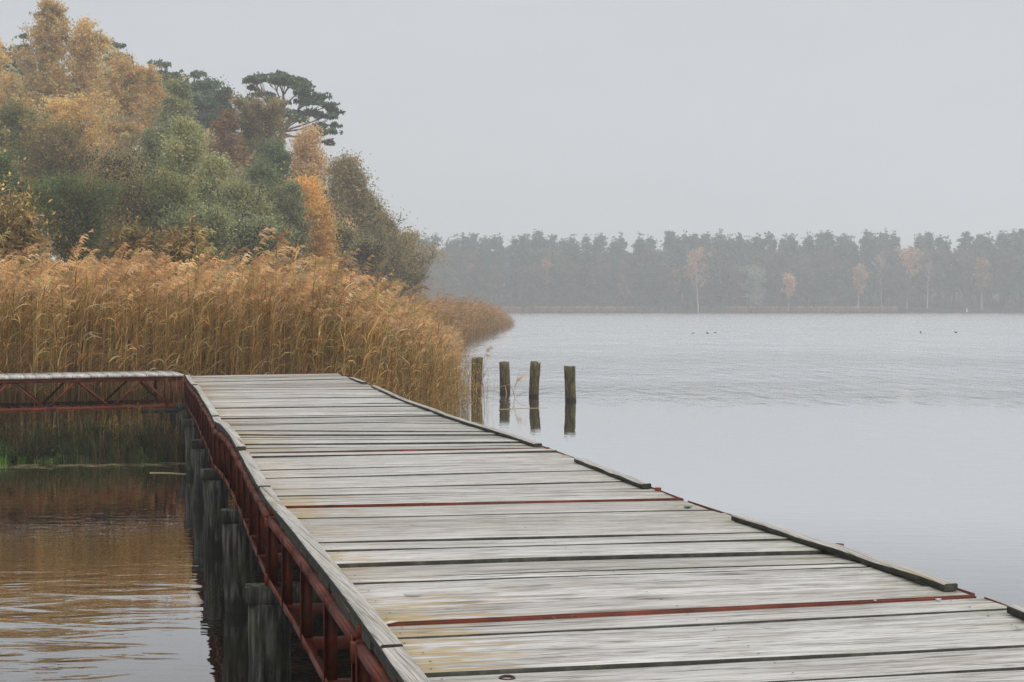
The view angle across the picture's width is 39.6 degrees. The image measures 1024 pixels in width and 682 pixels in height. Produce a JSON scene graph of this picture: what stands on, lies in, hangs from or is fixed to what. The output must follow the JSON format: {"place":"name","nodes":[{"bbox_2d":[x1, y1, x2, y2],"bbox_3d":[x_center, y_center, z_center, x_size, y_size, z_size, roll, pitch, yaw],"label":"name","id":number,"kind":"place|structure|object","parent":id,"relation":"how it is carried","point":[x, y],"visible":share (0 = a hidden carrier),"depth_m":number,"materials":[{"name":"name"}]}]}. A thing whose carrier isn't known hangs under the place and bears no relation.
{"place":"outdoors","nodes":[
{"label":"outdoors","id":0,"kind":"place"},
{"bbox_2d":[0,440,64,462],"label":"grass","id":1,"kind":"structure","parent":0,"point":[7,461],"depth_m":21.68,"materials":[{"name":"green plant"}]},
{"bbox_2d":[0,313,1023,681],"bbox_3d":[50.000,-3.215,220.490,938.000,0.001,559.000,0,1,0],"label":"water","id":2,"kind":"structure","parent":0,"point":[894,437],"depth_m":21.11,"materials":[{"name":"liquid"}]},
{"bbox_2d":[0,371,183,441],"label":"walkway","id":3,"kind":"structure","parent":2,"relation":"in","point":[79,378],"depth_m":23.61,"materials":[{"name":"red paint"}]},
{"bbox_2d":[386,288,515,351],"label":"reed bed","id":4,"kind":"object","parent":2,"relation":"in","point":[475,319],"visible":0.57,"depth_m":93.18,"materials":[{"name":"plant"}]},
{"bbox_2d":[425,337,498,422],"bbox_3d":[-1.014,0.784,31.980,1.458,1.805,17.518,0,1,0],"label":"reed fringe","id":5,"kind":"object","parent":2,"relation":"in","point":[460,398],"visible":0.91,"depth_m":29.92,"materials":[{"name":"plant"}]},
{"bbox_2d":[471,357,482,391],"bbox_3d":[-0.971,1.521,39.182,0.350,2.164,0.306,0,1,0],"label":"wooden post","id":6,"kind":"object","parent":2,"relation":"in","point":[477,362],"visible":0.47,"depth_m":39.04,"materials":[{"name":"brown wood"}]},
{"bbox_2d":[499,361,509,392],"bbox_3d":[-0.195,1.585,38.692,0.309,2.060,0.313,0,1,0],"label":"wooden post","id":7,"kind":"object","parent":2,"relation":"in","point":[504,368],"visible":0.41,"depth_m":38.56,"materials":[{"name":"brown wood"}]},
{"bbox_2d":[529,361,540,396],"bbox_3d":[0.577,1.587,37.093,0.339,2.139,0.292,0,1,0],"label":"wooden post","id":8,"kind":"object","parent":2,"relation":"in","point":[535,366],"visible":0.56,"depth_m":36.96,"materials":[{"name":"brown wood"}]},
{"bbox_2d":[564,366,575,400],"bbox_3d":[1.463,1.653,35.622,0.333,2.082,0.286,0,1,0],"label":"wooden post","id":9,"kind":"object","parent":2,"relation":"in","point":[570,383],"visible":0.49,"depth_m":35.49,"materials":[{"name":"brown wood"}]},
{"bbox_2d":[175,373,1023,681],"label":"pier","id":10,"kind":"structure","parent":2,"relation":"in","point":[495,551],"depth_m":6.53,"materials":[{"name":"grey wood"}]},
{"bbox_2d":[0,261,1023,462],"bbox_3d":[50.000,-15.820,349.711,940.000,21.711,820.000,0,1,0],"label":"ground","id":11,"kind":"structure","parent":0,"point":[995,303],"depth_m":420.78,"materials":[{"name":"soil"}]},
{"bbox_2d":[0,36,22,106],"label":"birch tree","id":12,"kind":"object","parent":11,"relation":"on","point":[5,58],"visible":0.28,"depth_m":127.84,"materials":[{"name":"orange plant"}]},
{"bbox_2d":[2,32,37,80],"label":"pine tree","id":13,"kind":"object","parent":11,"relation":"on","point":[23,36],"visible":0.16,"depth_m":148.49,"materials":[{"name":"green plant"}]},
{"bbox_2d":[0,140,41,219],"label":"tree","id":14,"kind":"object","parent":11,"relation":"on","point":[6,165],"visible":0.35,"depth_m":59.46,"materials":[{"name":"plant"}]},
{"bbox_2d":[0,93,58,209],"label":"tree","id":15,"kind":"object","parent":11,"relation":"on","point":[15,113],"visible":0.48,"depth_m":90.62,"materials":[{"name":"plant"}]},
{"bbox_2d":[0,175,67,284],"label":"shrub","id":16,"kind":"object","parent":11,"relation":"on","point":[22,236],"visible":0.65,"depth_m":39.62,"materials":[{"name":"brown plant"}]},
{"bbox_2d":[0,0,83,265],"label":"birch tree","id":17,"kind":"object","parent":11,"relation":"on","point":[49,34],"visible":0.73,"depth_m":120.73,"materials":[{"name":"orange plant"}]},
{"bbox_2d":[12,111,97,270],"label":"tree","id":18,"kind":"object","parent":11,"relation":"on","point":[52,145],"visible":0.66,"depth_m":83.05,"materials":[{"name":"green plant"}]},
{"bbox_2d":[8,156,129,270],"bbox_3d":[-17.291,-3.662,56.063,4.274,7.219,5.138,0,1,0],"label":"tree","id":19,"kind":"object","parent":11,"relation":"on","point":[78,205],"visible":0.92,"depth_m":55.15,"materials":[{"name":"green plant"}]},
{"bbox_2d":[10,88,129,277],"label":"birch tree","id":20,"kind":"object","parent":11,"relation":"on","point":[61,107],"visible":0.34,"depth_m":102.33,"materials":[{"name":"orange plant"}]},
{"bbox_2d":[59,13,119,264],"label":"birch tree","id":21,"kind":"object","parent":11,"relation":"on","point":[88,49],"visible":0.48,"depth_m":124.41,"materials":[{"name":"orange plant"}]},
{"bbox_2d":[0,393,191,462],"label":"undergrowth","id":22,"kind":"object","parent":11,"relation":"on","point":[114,446],"visible":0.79,"depth_m":22.30,"materials":[{"name":"green plant"}]},
{"bbox_2d":[58,122,172,275],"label":"tree","id":23,"kind":"object","parent":11,"relation":"on","point":[111,163],"visible":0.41,"depth_m":65.06,"materials":[{"name":"green plant"}]},
{"bbox_2d":[99,42,136,80],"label":"pine tree","id":24,"kind":"object","parent":11,"relation":"on","point":[123,45],"visible":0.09,"depth_m":143.94,"materials":[{"name":"green plant"}]},
{"bbox_2d":[78,44,188,172],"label":"birch tree","id":25,"kind":"object","parent":11,"relation":"on","point":[131,94],"visible":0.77,"depth_m":116.36,"materials":[{"name":"orange plant"}]},
{"bbox_2d":[98,209,181,276],"bbox_3d":[-10.989,-1.536,41.939,2.575,4.787,2.877,-1,2,-20],"label":"shrub","id":26,"kind":"object","parent":11,"relation":"on","point":[134,235],"visible":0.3,"depth_m":41.78,"materials":[{"name":"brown plant"}]},
{"bbox_2d":[131,121,175,227],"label":"tree","id":27,"kind":"object","parent":11,"relation":"on","point":[151,141],"visible":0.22,"depth_m":87.11,"materials":[{"name":"green plant"}]},
{"bbox_2d":[117,160,202,242],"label":"tree","id":28,"kind":"object","parent":11,"relation":"on","point":[169,186],"visible":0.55,"depth_m":65.10,"materials":[{"name":"green plant"}]},
{"bbox_2d":[139,58,200,127],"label":"pine tree","id":29,"kind":"object","parent":11,"relation":"on","point":[165,72],"visible":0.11,"depth_m":148.91,"materials":[{"name":"green plant"}]},
{"bbox_2d":[150,75,207,155],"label":"tree","id":30,"kind":"object","parent":11,"relation":"on","point":[182,106],"visible":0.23,"depth_m":99.24,"materials":[{"name":"green plant"}]},
{"bbox_2d":[151,102,218,209],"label":"tree","id":31,"kind":"object","parent":11,"relation":"on","point":[185,144],"visible":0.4,"depth_m":79.11,"materials":[{"name":"green plant"}]},
{"bbox_2d":[146,212,226,278],"bbox_3d":[-9.928,-1.521,42.999,2.618,4.824,2.477,0,1,0],"label":"shrub","id":32,"kind":"object","parent":11,"relation":"on","point":[185,240],"visible":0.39,"depth_m":42.69,"materials":[{"name":"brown plant"}]},
{"bbox_2d":[158,69,235,132],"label":"pine tree","id":33,"kind":"object","parent":11,"relation":"on","point":[208,85],"visible":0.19,"depth_m":150.48,"materials":[{"name":"green plant"}]},
{"bbox_2d":[153,195,246,266],"bbox_3d":[-13.154,-2.840,59.803,3.810,6.725,3.541,-1,2,-30],"label":"tree","id":34,"kind":"object","parent":11,"relation":"on","point":[217,221],"visible":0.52,"depth_m":59.35,"materials":[{"name":"green plant"}]},
{"bbox_2d":[183,146,244,272],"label":"tree","id":35,"kind":"object","parent":11,"relation":"on","point":[213,169],"visible":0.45,"depth_m":73.40,"materials":[{"name":"green plant"}]},
{"bbox_2d":[193,96,240,138],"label":"pine tree","id":36,"kind":"object","parent":11,"relation":"on","point":[207,115],"visible":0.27,"depth_m":144.14,"materials":[{"name":"green plant"}]},
{"bbox_2d":[205,77,235,137],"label":"spruce tree","id":37,"kind":"object","parent":11,"relation":"on","point":[222,95],"visible":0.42,"depth_m":139.00,"materials":[{"name":"green plant"}]},
{"bbox_2d":[206,107,250,268],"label":"birch tree","id":38,"kind":"object","parent":11,"relation":"on","point":[226,123],"visible":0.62,"depth_m":107.42,"materials":[{"name":"brown plant"}]},
{"bbox_2d":[213,141,251,270],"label":"tree","id":39,"kind":"object","parent":11,"relation":"on","point":[237,171],"visible":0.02,"depth_m":102.78,"materials":[{"name":"green plant"}]},
{"bbox_2d":[0,225,464,428],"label":"reed bed","id":40,"kind":"object","parent":11,"relation":"on","point":[250,320],"visible":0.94,"depth_m":25.85,"materials":[{"name":"plant"}]},
{"bbox_2d":[208,172,281,270],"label":"tree","id":41,"kind":"object","parent":11,"relation":"on","point":[240,195],"visible":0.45,"depth_m":69.45,"materials":[{"name":"green plant"}]},
{"bbox_2d":[219,89,294,172],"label":"tree","id":42,"kind":"object","parent":11,"relation":"on","point":[258,119],"visible":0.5,"depth_m":110.73,"materials":[{"name":"brown plant"}]},
{"bbox_2d":[239,156,285,265],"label":"tree","id":43,"kind":"object","parent":11,"relation":"on","point":[260,169],"visible":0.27,"depth_m":79.30,"materials":[{"name":"green plant"}]},
{"bbox_2d":[223,208,305,274],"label":"tree","id":44,"kind":"object","parent":11,"relation":"on","point":[248,236],"visible":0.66,"depth_m":65.30,"materials":[{"name":"green plant"}]},
{"bbox_2d":[240,131,299,266],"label":"tree","id":45,"kind":"object","parent":11,"relation":"on","point":[273,152],"visible":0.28,"depth_m":95.27,"materials":[{"name":"green plant"}]},
{"bbox_2d":[259,171,321,277],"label":"tree","id":46,"kind":"object","parent":11,"relation":"on","point":[288,199],"visible":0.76,"depth_m":77.32,"materials":[{"name":"green plant"}]},
{"bbox_2d":[242,69,345,148],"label":"pine tree","id":47,"kind":"object","parent":11,"relation":"on","point":[302,87],"visible":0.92,"depth_m":136.65,"materials":[{"name":"green plant"}]},
{"bbox_2d":[285,117,333,274],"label":"birch tree","id":48,"kind":"object","parent":11,"relation":"on","point":[306,153],"visible":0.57,"depth_m":117.29,"materials":[{"name":"orange plant"}]},
{"bbox_2d":[281,162,341,275],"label":"maple tree","id":49,"kind":"object","parent":11,"relation":"on","point":[311,189],"visible":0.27,"depth_m":85.34,"materials":[{"name":"orange plant"}]},
{"bbox_2d":[300,181,352,278],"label":"maple tree","id":50,"kind":"object","parent":11,"relation":"on","point":[324,228],"visible":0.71,"depth_m":84.51,"materials":[{"name":"orange plant"}]},
{"bbox_2d":[300,214,359,275],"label":"tree","id":51,"kind":"object","parent":11,"relation":"on","point":[346,232],"visible":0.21,"depth_m":90.96,"materials":[{"name":"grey plant"}]},
{"bbox_2d":[318,148,397,274],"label":"tree","id":52,"kind":"object","parent":11,"relation":"on","point":[348,186],"visible":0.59,"depth_m":102.95,"materials":[{"name":"green plant"}]},
{"bbox_2d":[343,230,397,283],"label":"tree","id":53,"kind":"object","parent":11,"relation":"on","point":[367,246],"visible":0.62,"depth_m":96.94,"materials":[{"name":"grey plant"}]},
{"bbox_2d":[362,182,398,285],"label":"tree","id":54,"kind":"object","parent":11,"relation":"on","point":[380,219],"visible":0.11,"depth_m":107.24,"materials":[{"name":"brown plant"}]},
{"bbox_2d":[370,205,411,291],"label":"tree","id":55,"kind":"object","parent":11,"relation":"on","point":[392,267],"visible":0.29,"depth_m":109.27,"materials":[{"name":"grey plant"}]},
{"bbox_2d":[372,218,448,296],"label":"willow","id":56,"kind":"object","parent":11,"relation":"on","point":[409,236],"visible":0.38,"depth_m":111.26,"materials":[{"name":"green plant"}]},
{"bbox_2d":[392,244,432,299],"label":"willow","id":57,"kind":"object","parent":11,"relation":"on","point":[423,277],"visible":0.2,"depth_m":112.29,"materials":[{"name":"green plant"}]},
{"bbox_2d":[422,263,441,298],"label":"deciduous tree","id":58,"kind":"object","parent":11,"relation":"on","point":[431,274],"visible":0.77,"depth_m":419.67,"materials":[{"name":"grey plant"}]},
{"bbox_2d":[431,245,451,291],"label":"deciduous tree","id":59,"kind":"object","parent":11,"relation":"on","point":[446,259],"visible":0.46,"depth_m":424.64,"materials":[{"name":"grey plant"}]},
{"bbox_2d":[462,264,484,297],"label":"deciduous tree","id":60,"kind":"object","parent":11,"relation":"on","point":[475,272],"visible":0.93,"depth_m":419.63,"materials":[{"name":"grey plant"}]},
{"bbox_2d":[492,237,508,299],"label":"pine tree","id":61,"kind":"object","parent":11,"relation":"on","point":[501,246],"visible":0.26,"depth_m":433.06,"materials":[{"name":"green plant"}]},
{"bbox_2d":[507,236,522,304],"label":"pine tree","id":62,"kind":"object","parent":11,"relation":"on","point":[515,242],"visible":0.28,"depth_m":433.60,"materials":[{"name":"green plant"}]},
{"bbox_2d":[515,235,531,298],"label":"pine tree","id":63,"kind":"object","parent":11,"relation":"on","point":[523,250],"visible":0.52,"depth_m":432.98,"materials":[{"name":"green plant"}]},
{"bbox_2d":[579,234,593,263],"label":"pine tree","id":64,"kind":"object","parent":11,"relation":"on","point":[587,239],"visible":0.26,"depth_m":443.57,"materials":[{"name":"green plant"}]},
{"bbox_2d":[590,234,602,298],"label":"pine tree","id":65,"kind":"object","parent":11,"relation":"on","point":[596,247],"visible":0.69,"depth_m":435.67,"materials":[{"name":"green plant"}]},
{"bbox_2d":[609,262,625,307],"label":"deciduous tree","id":66,"kind":"object","parent":11,"relation":"on","point":[614,282],"visible":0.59,"depth_m":426.46,"materials":[{"name":"grey plant"}]},
{"bbox_2d":[616,260,637,309],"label":"deciduous tree","id":67,"kind":"object","parent":11,"relation":"on","point":[626,270],"visible":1,"depth_m":422.40,"materials":[{"name":"grey plant"}]},
{"bbox_2d":[665,267,682,307],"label":"birch tree","id":68,"kind":"object","parent":11,"relation":"on","point":[675,277],"visible":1,"depth_m":422.55,"materials":[{"name":"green plant"}]},
{"bbox_2d":[469,306,898,312],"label":"reed bed","id":69,"kind":"object","parent":11,"relation":"on","point":[893,308],"visible":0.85,"depth_m":413.94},
{"bbox_2d":[682,259,694,310],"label":"pine tree","id":70,"kind":"object","parent":11,"relation":"on","point":[689,287],"visible":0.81,"depth_m":418.95,"materials":[{"name":"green plant"}]},
{"bbox_2d":[680,235,699,297],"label":"pine tree","id":71,"kind":"object","parent":11,"relation":"on","point":[689,244],"visible":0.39,"depth_m":433.67,"materials":[{"name":"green plant"}]},
{"bbox_2d":[683,246,713,312],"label":"birch tree","id":72,"kind":"object","parent":11,"relation":"on","point":[696,256],"visible":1,"depth_m":414.56,"materials":[{"name":"brown plant"}]},
{"bbox_2d":[697,263,718,308],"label":"deciduous tree","id":73,"kind":"object","parent":11,"relation":"on","point":[709,285],"visible":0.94,"depth_m":420.85,"materials":[{"name":"grey plant"}]},
{"bbox_2d":[738,264,766,308],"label":"willow","id":74,"kind":"object","parent":11,"relation":"on","point":[753,277],"visible":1,"depth_m":413.21,"materials":[{"name":"grey plant"}]},
{"bbox_2d":[751,235,764,265],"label":"pine tree","id":75,"kind":"object","parent":11,"relation":"on","point":[756,243],"visible":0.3,"depth_m":434.64,"materials":[{"name":"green plant"}]},
{"bbox_2d":[748,247,774,285],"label":"deciduous tree","id":76,"kind":"object","parent":11,"relation":"on","point":[757,259],"visible":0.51,"depth_m":424.06,"materials":[{"name":"grey plant"}]},
{"bbox_2d":[776,271,796,310],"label":"birch tree","id":77,"kind":"object","parent":11,"relation":"on","point":[788,280],"visible":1,"depth_m":415.49,"materials":[{"name":"orange plant"}]},
{"bbox_2d":[780,291,804,309],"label":"bush","id":78,"kind":"object","parent":11,"relation":"on","point":[793,299],"visible":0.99,"depth_m":416.84,"materials":[{"name":"grey plant"}]},
{"bbox_2d":[783,263,805,309],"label":"deciduous tree","id":79,"kind":"object","parent":11,"relation":"on","point":[795,271],"visible":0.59,"depth_m":419.64,"materials":[{"name":"grey plant"}]},
{"bbox_2d":[782,249,807,294],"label":"deciduous tree","id":80,"kind":"object","parent":11,"relation":"on","point":[792,259],"visible":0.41,"depth_m":425.63,"materials":[{"name":"grey plant"}]},
{"bbox_2d":[803,237,817,303],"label":"pine tree","id":81,"kind":"object","parent":11,"relation":"on","point":[810,248],"visible":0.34,"depth_m":436.49,"materials":[{"name":"grey plant"}]},
{"bbox_2d":[832,236,848,270],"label":"pine tree","id":82,"kind":"object","parent":11,"relation":"on","point":[843,244],"visible":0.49,"depth_m":432.20,"materials":[{"name":"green plant"}]},
{"bbox_2d":[840,252,857,300],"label":"deciduous tree","id":83,"kind":"object","parent":11,"relation":"on","point":[849,259],"visible":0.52,"depth_m":430.85,"materials":[{"name":"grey plant"}]},
{"bbox_2d":[850,260,869,310],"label":"birch tree","id":84,"kind":"object","parent":11,"relation":"on","point":[859,270],"visible":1,"depth_m":417.00,"materials":[{"name":"orange plant"}]},
{"bbox_2d":[848,289,876,306],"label":"bush","id":85,"kind":"object","parent":11,"relation":"on","point":[863,300],"visible":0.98,"depth_m":418.23,"materials":[{"name":"grey plant"}]},
{"bbox_2d":[859,248,879,296],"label":"deciduous tree","id":86,"kind":"object","parent":11,"relation":"on","point":[863,255],"visible":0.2,"depth_m":435.84,"materials":[{"name":"grey plant"}]},
{"bbox_2d":[869,250,897,306],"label":"deciduous tree","id":87,"kind":"object","parent":11,"relation":"on","point":[883,279],"visible":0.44,"depth_m":427.86,"materials":[{"name":"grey plant"}]},
{"bbox_2d":[877,260,895,308],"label":"deciduous tree","id":88,"kind":"object","parent":11,"relation":"on","point":[887,271],"visible":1,"depth_m":420.71,"materials":[{"name":"grey plant"}]},
{"bbox_2d":[888,262,910,303],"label":"deciduous tree","id":89,"kind":"object","parent":11,"relation":"on","point":[902,283],"visible":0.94,"depth_m":418.22,"materials":[{"name":"grey plant"}]},
{"bbox_2d":[894,244,925,308],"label":"birch tree","id":90,"kind":"object","parent":11,"relation":"on","point":[910,255],"visible":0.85,"depth_m":420.29,"materials":[{"name":"brown plant"}]},
{"bbox_2d":[904,266,922,308],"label":"deciduous tree","id":91,"kind":"object","parent":11,"relation":"on","point":[912,290],"visible":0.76,"depth_m":421.39,"materials":[{"name":"grey plant"}]},
{"bbox_2d":[909,252,926,306],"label":"deciduous tree","id":92,"kind":"object","parent":11,"relation":"on","point":[920,286],"visible":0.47,"depth_m":425.12,"materials":[{"name":"grey plant"}]},
{"bbox_2d":[913,236,931,303],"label":"pine tree","id":93,"kind":"object","parent":11,"relation":"on","point":[919,243],"visible":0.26,"depth_m":434.68,"materials":[{"name":"grey plant"}]},
{"bbox_2d":[833,306,1023,312],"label":"grass","id":94,"kind":"structure","parent":11,"relation":"on","point":[962,309],"depth_m":416.84,"materials":[{"name":"brown plant"}]},
{"bbox_2d":[917,245,939,306],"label":"deciduous tree","id":95,"kind":"object","parent":11,"relation":"on","point":[927,255],"visible":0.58,"depth_m":425.45,"materials":[{"name":"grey plant"}]},
{"bbox_2d":[921,259,936,308],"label":"birch tree","id":96,"kind":"object","parent":11,"relation":"on","point":[927,269],"visible":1,"depth_m":420.34,"materials":[{"name":"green plant"}]},
{"bbox_2d":[921,261,937,307],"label":"deciduous tree","id":97,"kind":"object","parent":11,"relation":"on","point":[928,283],"visible":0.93,"depth_m":422.75,"materials":[{"name":"grey plant"}]},
{"bbox_2d":[940,235,951,302],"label":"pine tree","id":98,"kind":"object","parent":11,"relation":"on","point":[946,246],"visible":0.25,"depth_m":436.66,"materials":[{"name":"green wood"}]},
{"bbox_2d":[957,231,970,301],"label":"pine tree","id":99,"kind":"object","parent":11,"relation":"on","point":[964,240],"visible":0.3,"depth_m":437.44,"materials":[{"name":"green plant"}]},
{"bbox_2d":[955,248,979,307],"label":"deciduous tree","id":100,"kind":"object","parent":11,"relation":"on","point":[966,262],"visible":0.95,"depth_m":419.62,"materials":[{"name":"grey plant"}]},
{"bbox_2d":[972,236,986,305],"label":"pine tree","id":101,"kind":"object","parent":11,"relation":"on","point":[980,251],"visible":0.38,"depth_m":424.99,"materials":[{"name":"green plant"}]},
{"bbox_2d":[970,257,993,309],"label":"birch tree","id":102,"kind":"object","parent":11,"relation":"on","point":[983,266],"visible":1,"depth_m":412.95,"materials":[{"name":"brown plant"}]},
{"bbox_2d":[973,248,1002,306],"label":"deciduous tree","id":103,"kind":"object","parent":11,"relation":"on","point":[991,258],"visible":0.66,"depth_m":419.71,"materials":[{"name":"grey plant"}]},
{"bbox_2d":[993,230,1010,303],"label":"pine tree","id":104,"kind":"object","parent":11,"relation":"on","point":[999,237],"visible":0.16,"depth_m":430.81,"materials":[{"name":"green plant"}]},
{"bbox_2d":[0,0,1023,278],"label":"sky","id":105,"kind":"structure","parent":0,"point":[563,118],"materials":[{"name":"grey"}]},
{"bbox_2d":[639,246,664,305],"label":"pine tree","id":106,"kind":"object","parent":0,"point":[649,254],"visible":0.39,"depth_m":432.90,"materials":[{"name":"green plant"}]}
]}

